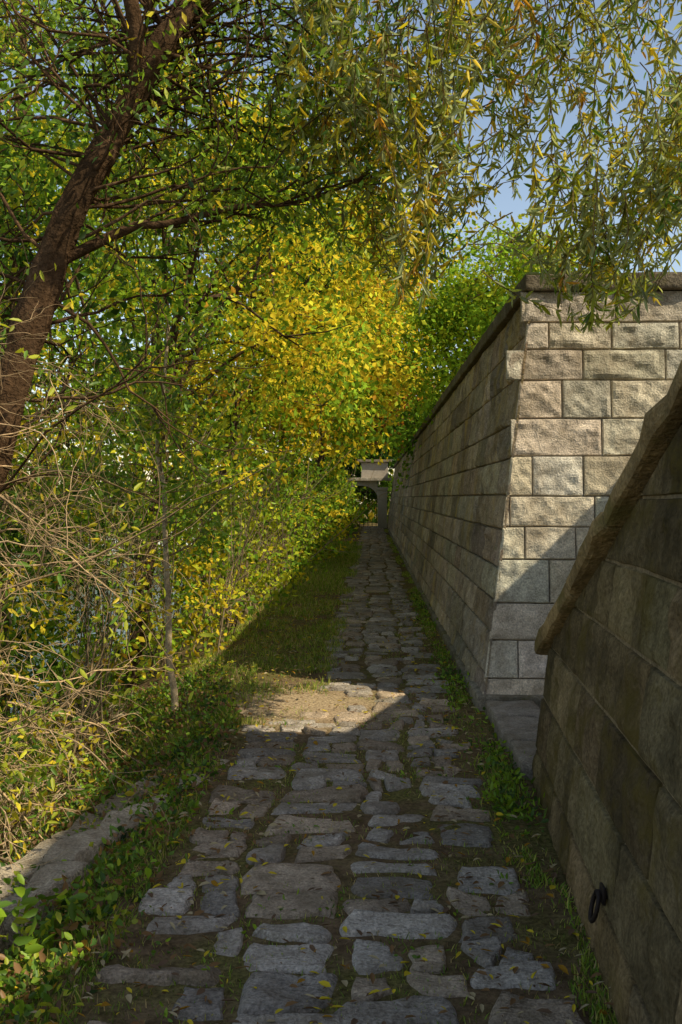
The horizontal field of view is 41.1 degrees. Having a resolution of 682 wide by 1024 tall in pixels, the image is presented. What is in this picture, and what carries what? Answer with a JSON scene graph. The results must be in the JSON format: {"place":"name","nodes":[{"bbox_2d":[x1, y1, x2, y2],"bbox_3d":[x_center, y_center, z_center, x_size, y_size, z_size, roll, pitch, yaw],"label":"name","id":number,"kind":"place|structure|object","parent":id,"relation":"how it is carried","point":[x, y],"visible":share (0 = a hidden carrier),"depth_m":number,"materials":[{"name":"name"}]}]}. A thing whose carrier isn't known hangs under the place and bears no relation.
{"place":"outdoors","nodes":[
{"label":"outdoors","id":0,"kind":"place"},
{"bbox_2d":[10,518,248,714],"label":"river water","id":1,"kind":"structure","parent":0,"point":[93,611],"depth_m":28.45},
{"bbox_2d":[0,501,612,1023],"bbox_3d":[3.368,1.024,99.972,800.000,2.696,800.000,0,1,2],"label":"ground","id":2,"kind":"structure","parent":0,"point":[342,867],"depth_m":4.01,"materials":[{"name":"soil"}]},
{"bbox_2d":[0,581,151,991],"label":"foreground shrub","id":3,"kind":"object","parent":2,"relation":"on","point":[27,902],"visible":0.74,"depth_m":4.45,"materials":[{"name":"green plant"}]},
{"bbox_2d":[0,77,208,692],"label":"riverside tree","id":4,"kind":"object","parent":2,"relation":"on","point":[113,294],"visible":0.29,"depth_m":7.86,"materials":[{"name":"green plant"}]},
{"bbox_2d":[0,759,229,962],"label":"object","id":5,"kind":"structure","parent":2,"relation":"on","point":[79,853],"depth_m":4.16,"materials":[{"name":"grey stone"}]},
{"bbox_2d":[0,656,251,1023],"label":"bank undergrowth","id":6,"kind":"object","parent":2,"relation":"on","point":[16,1009],"visible":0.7,"depth_m":5.21,"materials":[{"name":"green plant"}]},
{"bbox_2d":[0,0,263,717],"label":"riverside tree","id":7,"kind":"object","parent":2,"relation":"on","point":[104,383],"visible":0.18,"depth_m":11.98,"materials":[{"name":"green plant"}]},
{"bbox_2d":[0,239,269,888],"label":"bare twig shrub","id":8,"kind":"object","parent":2,"relation":"on","point":[23,563],"visible":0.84,"depth_m":5.05,"materials":[{"name":"beige plant"}]},
{"bbox_2d":[53,283,275,710],"bbox_3d":[-1.387,-0.160,7.288,1.625,3.494,1.474,0,1,24],"label":"young sapling","id":9,"kind":"object","parent":2,"relation":"on","point":[157,437],"visible":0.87,"depth_m":7.20,"materials":[{"name":"green plant"}]},
{"bbox_2d":[2,0,346,629],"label":"riverside tree","id":10,"kind":"object","parent":2,"relation":"on","point":[254,432],"visible":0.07,"depth_m":19.71,"materials":[{"name":"green plant"}]},
{"bbox_2d":[1,42,404,690],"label":"yellow maple tree","id":11,"kind":"object","parent":2,"relation":"on","point":[321,326],"visible":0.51,"depth_m":10.10,"materials":[{"name":"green plant"}]},
{"bbox_2d":[0,149,435,793],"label":"hedge shrubs","id":12,"kind":"object","parent":2,"relation":"on","point":[320,509],"visible":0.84,"depth_m":9.64,"materials":[{"name":"green plant"}]},
{"bbox_2d":[11,346,450,554],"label":"distant tree line","id":13,"kind":"object","parent":2,"relation":"on","point":[371,516],"visible":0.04,"depth_m":58.58,"materials":[{"name":"green plant"}]},
{"bbox_2d":[0,0,530,514],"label":"leaning tree","id":14,"kind":"object","parent":2,"relation":"on","point":[146,62],"visible":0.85,"depth_m":5.18,"materials":[{"name":"green plant"}]},
{"bbox_2d":[127,86,478,628],"bbox_3d":[-0.324,-2.386,15.280,6.370,8.727,6.684,0,1,-26],"label":"yellow maple tree","id":15,"kind":"object","parent":2,"relation":"on","point":[328,408],"visible":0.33,"depth_m":14.99,"materials":[{"name":"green plant"}]},
{"bbox_2d":[0,589,613,1023],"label":"fallen leaves","id":16,"kind":"object","parent":2,"relation":"on","point":[314,949],"visible":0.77,"depth_m":3.89,"materials":[{"name":"yellow plant"}]},
{"bbox_2d":[191,144,465,572],"bbox_3d":[-0.133,-3.193,22.242,6.663,10.135,8.916,0,1,2],"label":"yellow maple tree","id":17,"kind":"object","parent":2,"relation":"on","point":[390,375],"visible":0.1,"depth_m":20.88,"materials":[{"name":"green plant"}]},
{"bbox_2d":[267,342,402,469],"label":"yellow maple tree","id":18,"kind":"object","parent":2,"relation":"on","point":[338,448],"visible":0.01,"depth_m":40.90,"materials":[{"name":"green plant"}]},
{"bbox_2d":[133,591,548,1021],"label":"wall foot weeds","id":19,"kind":"object","parent":2,"relation":"on","point":[510,798],"depth_m":4.95,"materials":[{"name":"green plant"}]},
{"bbox_2d":[253,195,452,529],"bbox_3d":[0.254,-4.274,31.356,7.508,12.046,11.971,0,1,2],"label":"yellow maple tree","id":20,"kind":"object","parent":2,"relation":"on","point":[333,452],"visible":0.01,"depth_m":30.99,"materials":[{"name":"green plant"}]},
{"bbox_2d":[311,441,405,512],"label":"dark yew tree","id":21,"kind":"object","parent":2,"relation":"on","point":[357,472],"visible":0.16,"depth_m":50.99,"materials":[{"name":"green plant"}]},
{"bbox_2d":[345,460,391,527],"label":"garden gatehouse","id":22,"kind":"object","parent":2,"relation":"on","point":[380,472],"visible":0.66,"depth_m":47.71,"materials":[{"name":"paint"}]},
{"bbox_2d":[301,371,441,456],"bbox_3d":[2.209,-3.073,38.829,8.825,8.191,5.502,0,1,-5],"label":"tree","id":23,"kind":"object","parent":2,"relation":"on","point":[382,426],"visible":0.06,"depth_m":37.87,"materials":[{"name":"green plant"}]},
{"bbox_2d":[369,260,510,491],"bbox_3d":[3.715,-3.108,27.270,5.933,8.612,7.532,0,1,24],"label":"ash tree","id":24,"kind":"object","parent":2,"relation":"on","point":[410,431],"visible":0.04,"depth_m":26.05,"materials":[{"name":"green plant"}]},
{"bbox_2d":[230,0,681,333],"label":"willow tree","id":25,"kind":"object","parent":2,"relation":"on","point":[665,176],"visible":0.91,"depth_m":5.08,"materials":[{"name":"green plant"}]},
{"bbox_2d":[384,207,610,447],"bbox_3d":[3.569,-2.649,18.608,5.641,7.958,4.726,0,1,28],"label":"ash tree","id":26,"kind":"object","parent":2,"relation":"on","point":[456,316],"visible":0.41,"depth_m":18.03,"materials":[{"name":"green plant"}]},
{"bbox_2d":[485,700,539,779],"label":"kerb stones","id":27,"kind":"object","parent":2,"relation":"on","point":[515,723],"visible":0.51,"depth_m":5.98,"materials":[{"name":"grey stone"}]},
{"bbox_2d":[387,272,681,710],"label":"stone retaining wall","id":28,"kind":"structure","parent":2,"relation":"on","point":[528,440],"depth_m":7.08,"materials":[{"name":"stone"}]},
{"bbox_2d":[532,360,681,1023],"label":"stone wing wall","id":29,"kind":"structure","parent":2,"relation":"on","point":[607,766],"depth_m":3.04,"materials":[{"name":"grey stone"}]},
{"bbox_2d":[588,882,607,922],"bbox_3d":[0.867,1.313,3.051,0.074,0.128,0.088,0,1,2],"label":"iron mooring ring","id":30,"kind":"object","parent":29,"relation":"attached to","point":[599,896],"visible":0.98,"depth_m":3.03,"materials":[{"name":"black metal"}]},
{"bbox_2d":[0,529,617,1023],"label":"grass","id":31,"kind":"structure","parent":0,"point":[340,563],"depth_m":6.33,"materials":[{"name":"green plant"}]},
{"bbox_2d":[87,526,584,1023],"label":"stone path","id":32,"kind":"structure","parent":0,"point":[268,997],"depth_m":3.77,"materials":[{"name":"grey stone"}]},
{"bbox_2d":[0,0,681,503],"label":"sky","id":33,"kind":"structure","parent":0,"point":[504,202],"materials":[{"name":"blue"}]}
]}

